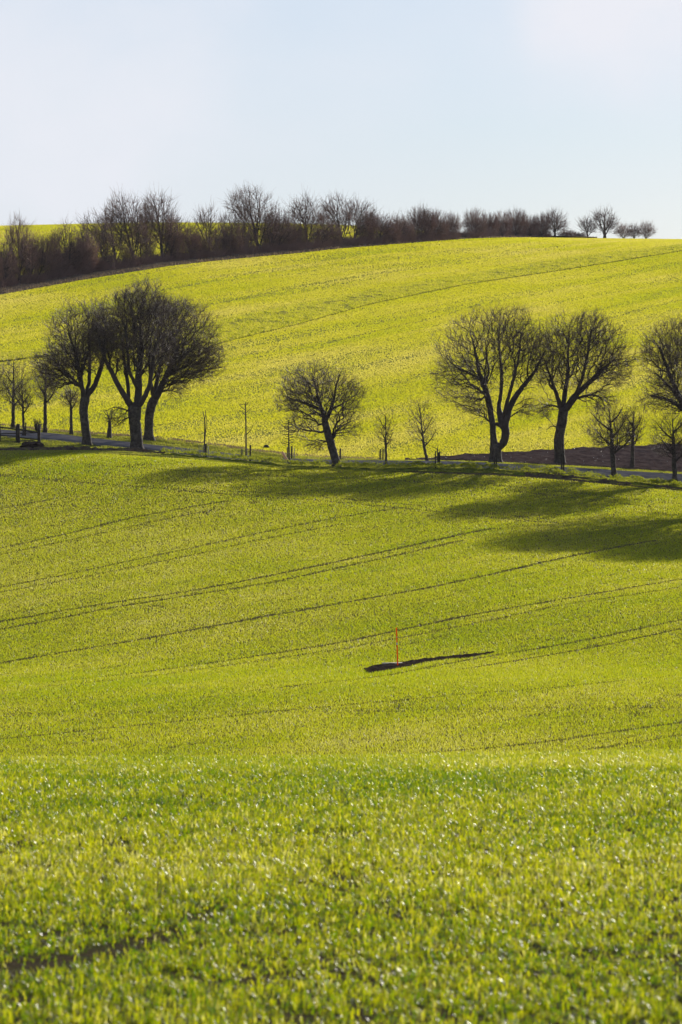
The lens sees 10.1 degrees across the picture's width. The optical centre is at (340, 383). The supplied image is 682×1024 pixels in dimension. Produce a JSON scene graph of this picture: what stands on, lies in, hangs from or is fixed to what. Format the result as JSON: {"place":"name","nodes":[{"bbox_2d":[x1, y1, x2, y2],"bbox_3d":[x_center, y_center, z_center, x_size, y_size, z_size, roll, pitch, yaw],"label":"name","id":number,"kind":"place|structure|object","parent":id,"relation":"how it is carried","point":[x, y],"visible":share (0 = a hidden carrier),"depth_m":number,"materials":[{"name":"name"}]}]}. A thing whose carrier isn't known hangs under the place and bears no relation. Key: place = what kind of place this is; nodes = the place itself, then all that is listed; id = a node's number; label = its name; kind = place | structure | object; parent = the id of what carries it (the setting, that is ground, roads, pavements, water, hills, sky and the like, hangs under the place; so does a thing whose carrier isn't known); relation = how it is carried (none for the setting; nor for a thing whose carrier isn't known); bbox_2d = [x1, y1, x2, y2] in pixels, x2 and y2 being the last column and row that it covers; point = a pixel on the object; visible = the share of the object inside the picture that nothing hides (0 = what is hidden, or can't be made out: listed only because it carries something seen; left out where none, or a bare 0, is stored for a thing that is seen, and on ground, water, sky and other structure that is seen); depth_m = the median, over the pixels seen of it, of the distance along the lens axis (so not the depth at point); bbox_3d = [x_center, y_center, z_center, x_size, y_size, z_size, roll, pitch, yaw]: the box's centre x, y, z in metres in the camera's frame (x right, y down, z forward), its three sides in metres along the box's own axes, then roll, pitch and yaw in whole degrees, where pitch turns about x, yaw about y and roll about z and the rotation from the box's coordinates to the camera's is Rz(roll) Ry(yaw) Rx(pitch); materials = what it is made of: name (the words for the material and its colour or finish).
{"place":"outdoors","nodes":[
{"label":"outdoors","id":0,"kind":"place"},
{"bbox_2d":[0,226,681,1023],"bbox_3d":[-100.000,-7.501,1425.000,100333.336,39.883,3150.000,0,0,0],"label":"ground","id":1,"kind":"structure","parent":0,"point":[32,960],"depth_m":189.00,"materials":[{"name":"plant"}]},
{"bbox_2d":[0,246,21,282],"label":"hedge bush","id":2,"kind":"object","parent":1,"relation":"on","point":[17,270],"visible":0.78,"depth_m":451.56,"materials":[{"name":"brown plant"}]},
{"bbox_2d":[0,230,22,282],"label":"hedgerow tree","id":3,"kind":"object","parent":1,"relation":"on","point":[7,265],"visible":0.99,"depth_m":448.29,"materials":[{"name":"brown plant"}]},
{"bbox_2d":[1,210,39,280],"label":"hedgerow tree","id":4,"kind":"object","parent":1,"relation":"on","point":[21,245],"visible":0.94,"depth_m":452.91,"materials":[{"name":"brown plant"}]},
{"bbox_2d":[7,376,36,435],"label":"young tree","id":5,"kind":"object","parent":1,"relation":"on","point":[23,400],"visible":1,"depth_m":283.66,"materials":[{"name":"brown plant"}]},
{"bbox_2d":[20,231,42,276],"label":"hedgerow tree","id":6,"kind":"object","parent":1,"relation":"on","point":[34,262],"visible":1,"depth_m":455.56,"materials":[{"name":"brown plant"}]},
{"bbox_2d":[28,228,56,273],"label":"hedgerow tree","id":7,"kind":"object","parent":1,"relation":"on","point":[42,256],"visible":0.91,"depth_m":457.37,"materials":[{"name":"brown plant"}]},
{"bbox_2d":[35,230,63,275],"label":"hedge bush","id":8,"kind":"object","parent":1,"relation":"on","point":[52,264],"visible":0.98,"depth_m":459.47,"materials":[{"name":"brown plant"}]},
{"bbox_2d":[39,227,67,266],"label":"hedgerow tree","id":9,"kind":"object","parent":1,"relation":"on","point":[55,245],"visible":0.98,"depth_m":461.49,"materials":[{"name":"brown plant"}]},
{"bbox_2d":[56,245,73,275],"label":"hedge bush","id":10,"kind":"object","parent":1,"relation":"on","point":[65,263],"visible":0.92,"depth_m":462.82,"materials":[{"name":"brown plant"}]},
{"bbox_2d":[50,219,90,266],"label":"hedgerow tree","id":11,"kind":"object","parent":1,"relation":"on","point":[62,240],"visible":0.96,"depth_m":463.54,"materials":[{"name":"brown plant"}]},
{"bbox_2d":[67,229,100,274],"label":"hedge bush","id":12,"kind":"object","parent":1,"relation":"on","point":[84,257],"visible":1,"depth_m":464.76,"materials":[{"name":"brown plant"}]},
{"bbox_2d":[74,222,102,260],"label":"hedgerow tree","id":13,"kind":"object","parent":1,"relation":"on","point":[84,230],"visible":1,"depth_m":466.71,"materials":[{"name":"brown plant"}]},
{"bbox_2d":[72,208,121,258],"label":"hedgerow tree","id":14,"kind":"object","parent":1,"relation":"on","point":[92,226],"visible":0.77,"depth_m":471.89,"materials":[{"name":"brown plant"}]},
{"bbox_2d":[92,218,116,262],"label":"hedgerow tree","id":15,"kind":"object","parent":1,"relation":"on","point":[103,253],"visible":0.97,"depth_m":470.49,"materials":[{"name":"brown plant"}]},
{"bbox_2d":[94,203,133,260],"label":"hedgerow tree","id":16,"kind":"object","parent":1,"relation":"on","point":[116,234],"visible":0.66,"depth_m":476.31,"materials":[{"name":"brown plant"}]},
{"bbox_2d":[115,244,139,263],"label":"hedge bush","id":17,"kind":"object","parent":1,"relation":"on","point":[128,256],"visible":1,"depth_m":475.00,"materials":[{"name":"brown plant"}]},
{"bbox_2d":[99,185,157,256],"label":"hedgerow tree","id":18,"kind":"object","parent":1,"relation":"on","point":[131,218],"visible":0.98,"depth_m":477.57,"materials":[{"name":"brown plant"}]},
{"bbox_2d":[76,271,187,448],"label":"bare tree","id":19,"kind":"object","parent":1,"relation":"on","point":[122,336],"visible":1,"depth_m":279.09,"materials":[{"name":"brown plant"}]},
{"bbox_2d":[129,212,156,256],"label":"hedgerow tree","id":20,"kind":"object","parent":1,"relation":"on","point":[145,241],"visible":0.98,"depth_m":480.20,"materials":[{"name":"brown plant"}]},
{"bbox_2d":[136,242,157,258],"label":"hedge bush","id":21,"kind":"object","parent":1,"relation":"on","point":[150,253],"visible":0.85,"depth_m":482.83,"materials":[{"name":"brown plant"}]},
{"bbox_2d":[131,206,164,252],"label":"hedgerow tree","id":22,"kind":"object","parent":1,"relation":"on","point":[151,227],"visible":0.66,"depth_m":484.64,"materials":[{"name":"brown plant"}]},
{"bbox_2d":[131,185,187,256],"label":"hedgerow tree","id":23,"kind":"object","parent":1,"relation":"on","point":[161,231],"visible":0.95,"depth_m":485.05,"materials":[{"name":"brown plant"}]},
{"bbox_2d":[163,229,186,259],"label":"hedge bush","id":24,"kind":"object","parent":1,"relation":"on","point":[181,250],"visible":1,"depth_m":486.92,"materials":[{"name":"brown plant"}]},
{"bbox_2d":[163,217,191,257],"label":"hedgerow tree","id":25,"kind":"object","parent":1,"relation":"on","point":[178,247],"visible":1,"depth_m":486.31,"materials":[{"name":"brown plant"}]},
{"bbox_2d":[166,211,195,251],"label":"hedgerow tree","id":26,"kind":"object","parent":1,"relation":"on","point":[183,233],"visible":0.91,"depth_m":489.34,"materials":[{"name":"brown plant"}]},
{"bbox_2d":[182,226,203,258],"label":"hedge bush","id":27,"kind":"object","parent":1,"relation":"on","point":[196,243],"visible":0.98,"depth_m":490.85,"materials":[{"name":"brown plant"}]},
{"bbox_2d":[196,232,214,256],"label":"hedge bush","id":28,"kind":"object","parent":1,"relation":"on","point":[205,242],"visible":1,"depth_m":493.60,"materials":[{"name":"brown plant"}]},
{"bbox_2d":[192,201,233,255],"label":"hedgerow tree","id":29,"kind":"object","parent":1,"relation":"on","point":[205,225],"visible":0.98,"depth_m":496.51,"materials":[{"name":"brown plant"}]},
{"bbox_2d":[210,226,231,250],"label":"hedge bush","id":30,"kind":"object","parent":1,"relation":"on","point":[221,244],"visible":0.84,"depth_m":500.54,"materials":[{"name":"brown plant"}]},
{"bbox_2d":[217,207,245,247],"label":"hedgerow tree","id":31,"kind":"object","parent":1,"relation":"on","point":[222,222],"visible":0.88,"depth_m":501.44,"materials":[{"name":"brown plant"}]},
{"bbox_2d":[221,222,246,253],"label":"hedge bush","id":32,"kind":"object","parent":1,"relation":"on","point":[237,238],"visible":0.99,"depth_m":501.13,"materials":[{"name":"brown plant"}]},
{"bbox_2d":[226,206,251,250],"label":"hedgerow tree","id":33,"kind":"object","parent":1,"relation":"on","point":[245,229],"visible":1,"depth_m":503.36,"materials":[{"name":"brown plant"}]},
{"bbox_2d":[240,226,258,248],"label":"hedge bush","id":34,"kind":"object","parent":1,"relation":"on","point":[251,237],"visible":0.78,"depth_m":507.60,"materials":[{"name":"brown plant"}]},
{"bbox_2d":[216,182,287,248],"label":"hedgerow tree","id":35,"kind":"object","parent":1,"relation":"on","point":[250,211],"visible":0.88,"depth_m":508.85,"materials":[{"name":"brown plant"}]},
{"bbox_2d":[258,224,281,245],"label":"hedge bush","id":36,"kind":"object","parent":1,"relation":"on","point":[265,238],"visible":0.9,"depth_m":513.44,"materials":[{"name":"brown plant"}]},
{"bbox_2d":[264,206,285,246],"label":"hedgerow tree","id":37,"kind":"object","parent":1,"relation":"on","point":[276,231],"visible":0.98,"depth_m":511.90,"materials":[{"name":"brown plant"}]},
{"bbox_2d":[0,227,555,286],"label":"undergrowth","id":38,"kind":"object","parent":1,"relation":"on","point":[142,260],"visible":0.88,"depth_m":505.15,"materials":[{"name":"plant"}]},
{"bbox_2d":[268,207,296,245],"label":"hedgerow tree","id":39,"kind":"object","parent":1,"relation":"on","point":[288,231],"visible":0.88,"depth_m":513.98,"materials":[{"name":"brown plant"}]},
{"bbox_2d":[280,421,295,463],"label":"sapling","id":40,"kind":"object","parent":1,"relation":"on","point":[288,442],"visible":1,"depth_m":273.29,"materials":[{"name":"brown plant"}]},
{"bbox_2d":[279,221,298,246],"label":"hedge bush","id":41,"kind":"object","parent":1,"relation":"on","point":[291,239],"visible":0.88,"depth_m":516.43,"materials":[{"name":"brown plant"}]},
{"bbox_2d":[0,233,596,293],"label":"field margin","id":42,"kind":"object","parent":1,"relation":"on","point":[107,271],"visible":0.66,"depth_m":477.43,"materials":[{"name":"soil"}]},
{"bbox_2d":[292,223,309,243],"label":"hedge bush","id":43,"kind":"object","parent":1,"relation":"on","point":[302,233],"visible":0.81,"depth_m":520.86,"materials":[{"name":"brown plant"}]},
{"bbox_2d":[282,184,325,244],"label":"hedgerow tree","id":44,"kind":"object","parent":1,"relation":"on","point":[303,216],"visible":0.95,"depth_m":521.99,"materials":[{"name":"brown plant"}]},
{"bbox_2d":[310,202,338,242],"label":"hedgerow tree","id":45,"kind":"object","parent":1,"relation":"on","point":[323,229],"visible":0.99,"depth_m":526.11,"materials":[{"name":"brown plant"}]},
{"bbox_2d":[325,220,342,244],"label":"hedge bush","id":46,"kind":"object","parent":1,"relation":"on","point":[337,234],"visible":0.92,"depth_m":530.16,"materials":[{"name":"brown plant"}]},
{"bbox_2d":[316,190,363,240],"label":"hedgerow tree","id":47,"kind":"object","parent":1,"relation":"on","point":[342,219],"visible":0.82,"depth_m":534.57,"materials":[{"name":"brown plant"}]},
{"bbox_2d":[0,436,681,489],"bbox_3d":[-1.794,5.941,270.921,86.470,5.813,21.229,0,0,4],"label":"front verge","id":48,"kind":"structure","parent":1,"relation":"on","point":[4,441],"depth_m":273.35,"materials":[{"name":"green plant"}]},
{"bbox_2d":[0,424,40,442],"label":"wooden fence","id":49,"kind":"object","parent":48,"relation":"on","point":[18,433],"visible":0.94,"depth_m":278.43,"materials":[{"name":"brown wood"}]},
{"bbox_2d":[20,441,43,447],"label":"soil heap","id":50,"kind":"object","parent":48,"relation":"on","point":[32,444],"visible":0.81,"depth_m":272.97,"materials":[{"name":"soil"}]},
{"bbox_2d":[27,294,111,444],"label":"bare tree","id":51,"kind":"object","parent":48,"relation":"on","point":[76,352],"visible":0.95,"depth_m":280.78,"materials":[{"name":"brown plant"}]},
{"bbox_2d":[0,445,165,452],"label":"soil clods","id":52,"kind":"object","parent":48,"relation":"on","point":[66,447],"visible":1,"depth_m":274.69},
{"bbox_2d":[240,402,252,460],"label":"sapling","id":53,"kind":"object","parent":48,"relation":"on","point":[245,404],"visible":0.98,"depth_m":274.02,"materials":[{"name":"brown plant"}]},
{"bbox_2d":[274,352,370,466],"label":"bare tree","id":54,"kind":"object","parent":48,"relation":"on","point":[317,405],"visible":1,"depth_m":273.51,"materials":[{"name":"brown plant"}]},
{"bbox_2d":[371,410,394,466],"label":"young tree","id":55,"kind":"object","parent":48,"relation":"on","point":[386,431],"visible":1,"depth_m":275.19,"materials":[{"name":"brown plant"}]},
{"bbox_2d":[160,447,681,485],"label":"grass","id":56,"kind":"structure","parent":48,"relation":"on","point":[428,464],"depth_m":273.10,"materials":[{"name":"green plant"}]},
{"bbox_2d":[524,471,681,489],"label":"soil clods","id":57,"kind":"object","parent":48,"relation":"on","point":[605,480],"visible":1,"depth_m":272.32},
{"bbox_2d":[580,399,643,476],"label":"young tree","id":58,"kind":"object","parent":48,"relation":"on","point":[612,443],"visible":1,"depth_m":275.54,"materials":[{"name":"brown plant"}]},
{"bbox_2d":[646,407,681,484],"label":"young tree","id":59,"kind":"object","parent":48,"relation":"on","point":[673,450],"visible":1,"depth_m":275.73,"materials":[{"name":"brown plant"}]},
{"bbox_2d":[0,764,681,1023],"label":"young wheat","id":60,"kind":"object","parent":1,"relation":"on","point":[463,798],"visible":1,"depth_m":29.71,"materials":[{"name":"green plant"}]},
{"bbox_2d":[0,452,681,756],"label":"young wheat","id":61,"kind":"object","parent":1,"relation":"on","point":[576,673],"visible":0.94,"depth_m":189.43,"materials":[{"name":"green plant"}]},
{"bbox_2d":[0,222,681,459],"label":"hillside crop","id":62,"kind":"object","parent":1,"relation":"on","point":[604,299],"visible":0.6,"depth_m":405.61,"materials":[{"name":"green plant"}]},
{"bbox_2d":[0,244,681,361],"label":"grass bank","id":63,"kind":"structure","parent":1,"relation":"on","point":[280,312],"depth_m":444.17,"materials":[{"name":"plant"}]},
{"bbox_2d":[0,747,681,781],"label":"young wheat","id":64,"kind":"object","parent":1,"relation":"on","point":[146,767],"visible":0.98,"depth_m":52.86,"materials":[{"name":"green plant"}]},
{"bbox_2d":[0,423,681,473],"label":"back verge","id":65,"kind":"structure","parent":1,"relation":"on","point":[181,444],"depth_m":285.35,"materials":[{"name":"plant"}]},
{"bbox_2d":[0,349,32,427],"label":"young tree","id":66,"kind":"object","parent":65,"relation":"on","point":[10,401],"visible":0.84,"depth_m":289.84,"materials":[{"name":"brown plant"}]},
{"bbox_2d":[24,358,63,432],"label":"young tree","id":67,"kind":"object","parent":65,"relation":"on","point":[45,400],"visible":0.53,"depth_m":287.04,"materials":[{"name":"brown plant"}]},
{"bbox_2d":[56,381,80,434],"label":"young tree","id":68,"kind":"object","parent":65,"relation":"on","point":[70,399],"visible":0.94,"depth_m":287.32,"materials":[{"name":"brown plant"}]},
{"bbox_2d":[131,294,231,440],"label":"bare tree","id":69,"kind":"object","parent":65,"relation":"on","point":[184,357],"visible":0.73,"depth_m":287.49,"materials":[{"name":"brown plant"}]},
{"bbox_2d":[402,396,438,460],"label":"young tree","id":70,"kind":"object","parent":65,"relation":"on","point":[421,432],"visible":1,"depth_m":282.83,"materials":[{"name":"brown plant"}]},
{"bbox_2d":[427,300,554,462],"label":"bare tree","id":71,"kind":"object","parent":65,"relation":"on","point":[504,417],"visible":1,"depth_m":284.46,"materials":[{"name":"brown plant"}]},
{"bbox_2d":[618,403,651,467],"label":"young tree","id":72,"kind":"object","parent":65,"relation":"on","point":[632,464],"visible":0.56,"depth_m":286.52,"materials":[{"name":"brown plant"}]},
{"bbox_2d":[340,194,386,235],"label":"hedgerow tree","id":73,"kind":"object","parent":1,"relation":"on","point":[363,217],"visible":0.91,"depth_m":540.25,"materials":[{"name":"brown plant"}]},
{"bbox_2d":[354,216,377,240],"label":"hedge bush","id":74,"kind":"object","parent":1,"relation":"on","point":[366,234],"visible":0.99,"depth_m":540.51,"materials":[{"name":"brown plant"}]},
{"bbox_2d":[368,207,399,238],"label":"hedgerow tree","id":75,"kind":"object","parent":1,"relation":"on","point":[386,230],"visible":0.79,"depth_m":546.54,"materials":[{"name":"brown plant"}]},
{"bbox_2d":[382,219,402,241],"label":"hedge bush","id":76,"kind":"object","parent":1,"relation":"on","point":[394,236],"visible":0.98,"depth_m":549.29,"materials":[{"name":"brown plant"}]},
{"bbox_2d":[385,210,415,234],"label":"hedgerow tree","id":77,"kind":"object","parent":1,"relation":"on","point":[403,223],"visible":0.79,"depth_m":554.41,"materials":[{"name":"brown plant"}]},
{"bbox_2d":[403,203,437,236],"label":"hedge bush","id":78,"kind":"object","parent":1,"relation":"on","point":[420,223],"visible":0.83,"depth_m":562.92,"materials":[{"name":"brown plant"}]},
{"bbox_2d":[161,453,681,487],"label":"turf sods","id":79,"kind":"structure","parent":1,"relation":"on","point":[465,470],"depth_m":272.64,"materials":[{"name":"green plant"}]},
{"bbox_2d":[364,651,493,672],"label":"soil","id":80,"kind":"structure","parent":1,"relation":"on","point":[378,668],"depth_m":167.33,"materials":[{"name":"brown soil"}]},
{"bbox_2d":[427,207,450,235],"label":"hedge bush","id":81,"kind":"object","parent":1,"relation":"on","point":[441,229],"visible":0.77,"depth_m":568.55,"materials":[{"name":"brown plant"}]},
{"bbox_2d":[442,209,463,236],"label":"hedge bush","id":82,"kind":"object","parent":1,"relation":"on","point":[453,226],"visible":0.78,"depth_m":577.08,"materials":[{"name":"brown plant"}]},
{"bbox_2d":[461,207,489,235],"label":"hedge bush","id":83,"kind":"object","parent":1,"relation":"on","point":[472,221],"visible":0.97,"depth_m":592.46,"materials":[{"name":"brown plant"}]},
{"bbox_2d":[480,211,502,235],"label":"hedge bush","id":84,"kind":"object","parent":1,"relation":"on","point":[492,224],"visible":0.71,"depth_m":606.76,"materials":[{"name":"brown plant"}]},
{"bbox_2d":[492,208,514,235],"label":"hedge bush","id":85,"kind":"object","parent":1,"relation":"on","point":[504,228],"visible":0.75,"depth_m":617.47,"materials":[{"name":"brown plant"}]},
{"bbox_2d":[506,205,530,235],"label":"hedge bush","id":86,"kind":"object","parent":1,"relation":"on","point":[520,223],"visible":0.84,"depth_m":628.09,"materials":[{"name":"brown plant"}]},
{"bbox_2d":[522,213,541,235],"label":"hedge bush","id":87,"kind":"object","parent":1,"relation":"on","point":[531,230],"visible":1,"depth_m":632.86,"materials":[{"name":"brown plant"}]},
{"bbox_2d":[533,212,553,236],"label":"hedge bush","id":88,"kind":"object","parent":1,"relation":"on","point":[544,228],"visible":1,"depth_m":635.80,"materials":[{"name":"brown plant"}]},
{"bbox_2d":[540,206,572,236],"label":"hedgerow tree","id":89,"kind":"object","parent":1,"relation":"on","point":[557,226],"visible":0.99,"depth_m":639.90,"materials":[{"name":"brown plant"}]},
{"bbox_2d":[521,305,647,463],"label":"bare tree","id":90,"kind":"object","parent":1,"relation":"on","point":[563,406],"visible":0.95,"depth_m":286.72,"materials":[{"name":"brown plant"}]},
{"bbox_2d":[576,213,598,236],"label":"hedgerow tree","id":91,"kind":"object","parent":1,"relation":"on","point":[586,230],"visible":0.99,"depth_m":653.41,"materials":[{"name":"brown plant"}]},
{"bbox_2d":[589,202,623,237],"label":"hedgerow tree","id":92,"kind":"object","parent":1,"relation":"on","point":[608,226],"visible":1,"depth_m":655.97,"materials":[{"name":"brown plant"}]},
{"bbox_2d":[613,223,630,237],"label":"hedge bush","id":93,"kind":"object","parent":1,"relation":"on","point":[623,231],"visible":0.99,"depth_m":659.08,"materials":[{"name":"brown plant"}]},
{"bbox_2d":[636,220,656,238],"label":"hedge bush","id":94,"kind":"object","parent":1,"relation":"on","point":[648,229],"visible":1,"depth_m":659.25,"materials":[{"name":"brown plant"}]},
{"bbox_2d":[629,310,681,420],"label":"bare tree","id":95,"kind":"object","parent":1,"relation":"on","point":[671,387],"visible":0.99,"depth_m":278.47,"materials":[{"name":"brown plant"}]},
{"bbox_2d":[0,0,681,238],"label":"sky","id":96,"kind":"structure","parent":0,"point":[574,107],"materials":[{"name":"blue"}]},
{"bbox_2d":[1,430,681,483],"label":"road","id":97,"kind":"structure","parent":0,"point":[122,444],"depth_m":279.81,"materials":[{"name":"asphalt"}]},
{"bbox_2d":[405,443,681,471],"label":"ploughed field","id":98,"kind":"structure","parent":0,"point":[644,459],"depth_m":291.94,"materials":[{"name":"soil"}]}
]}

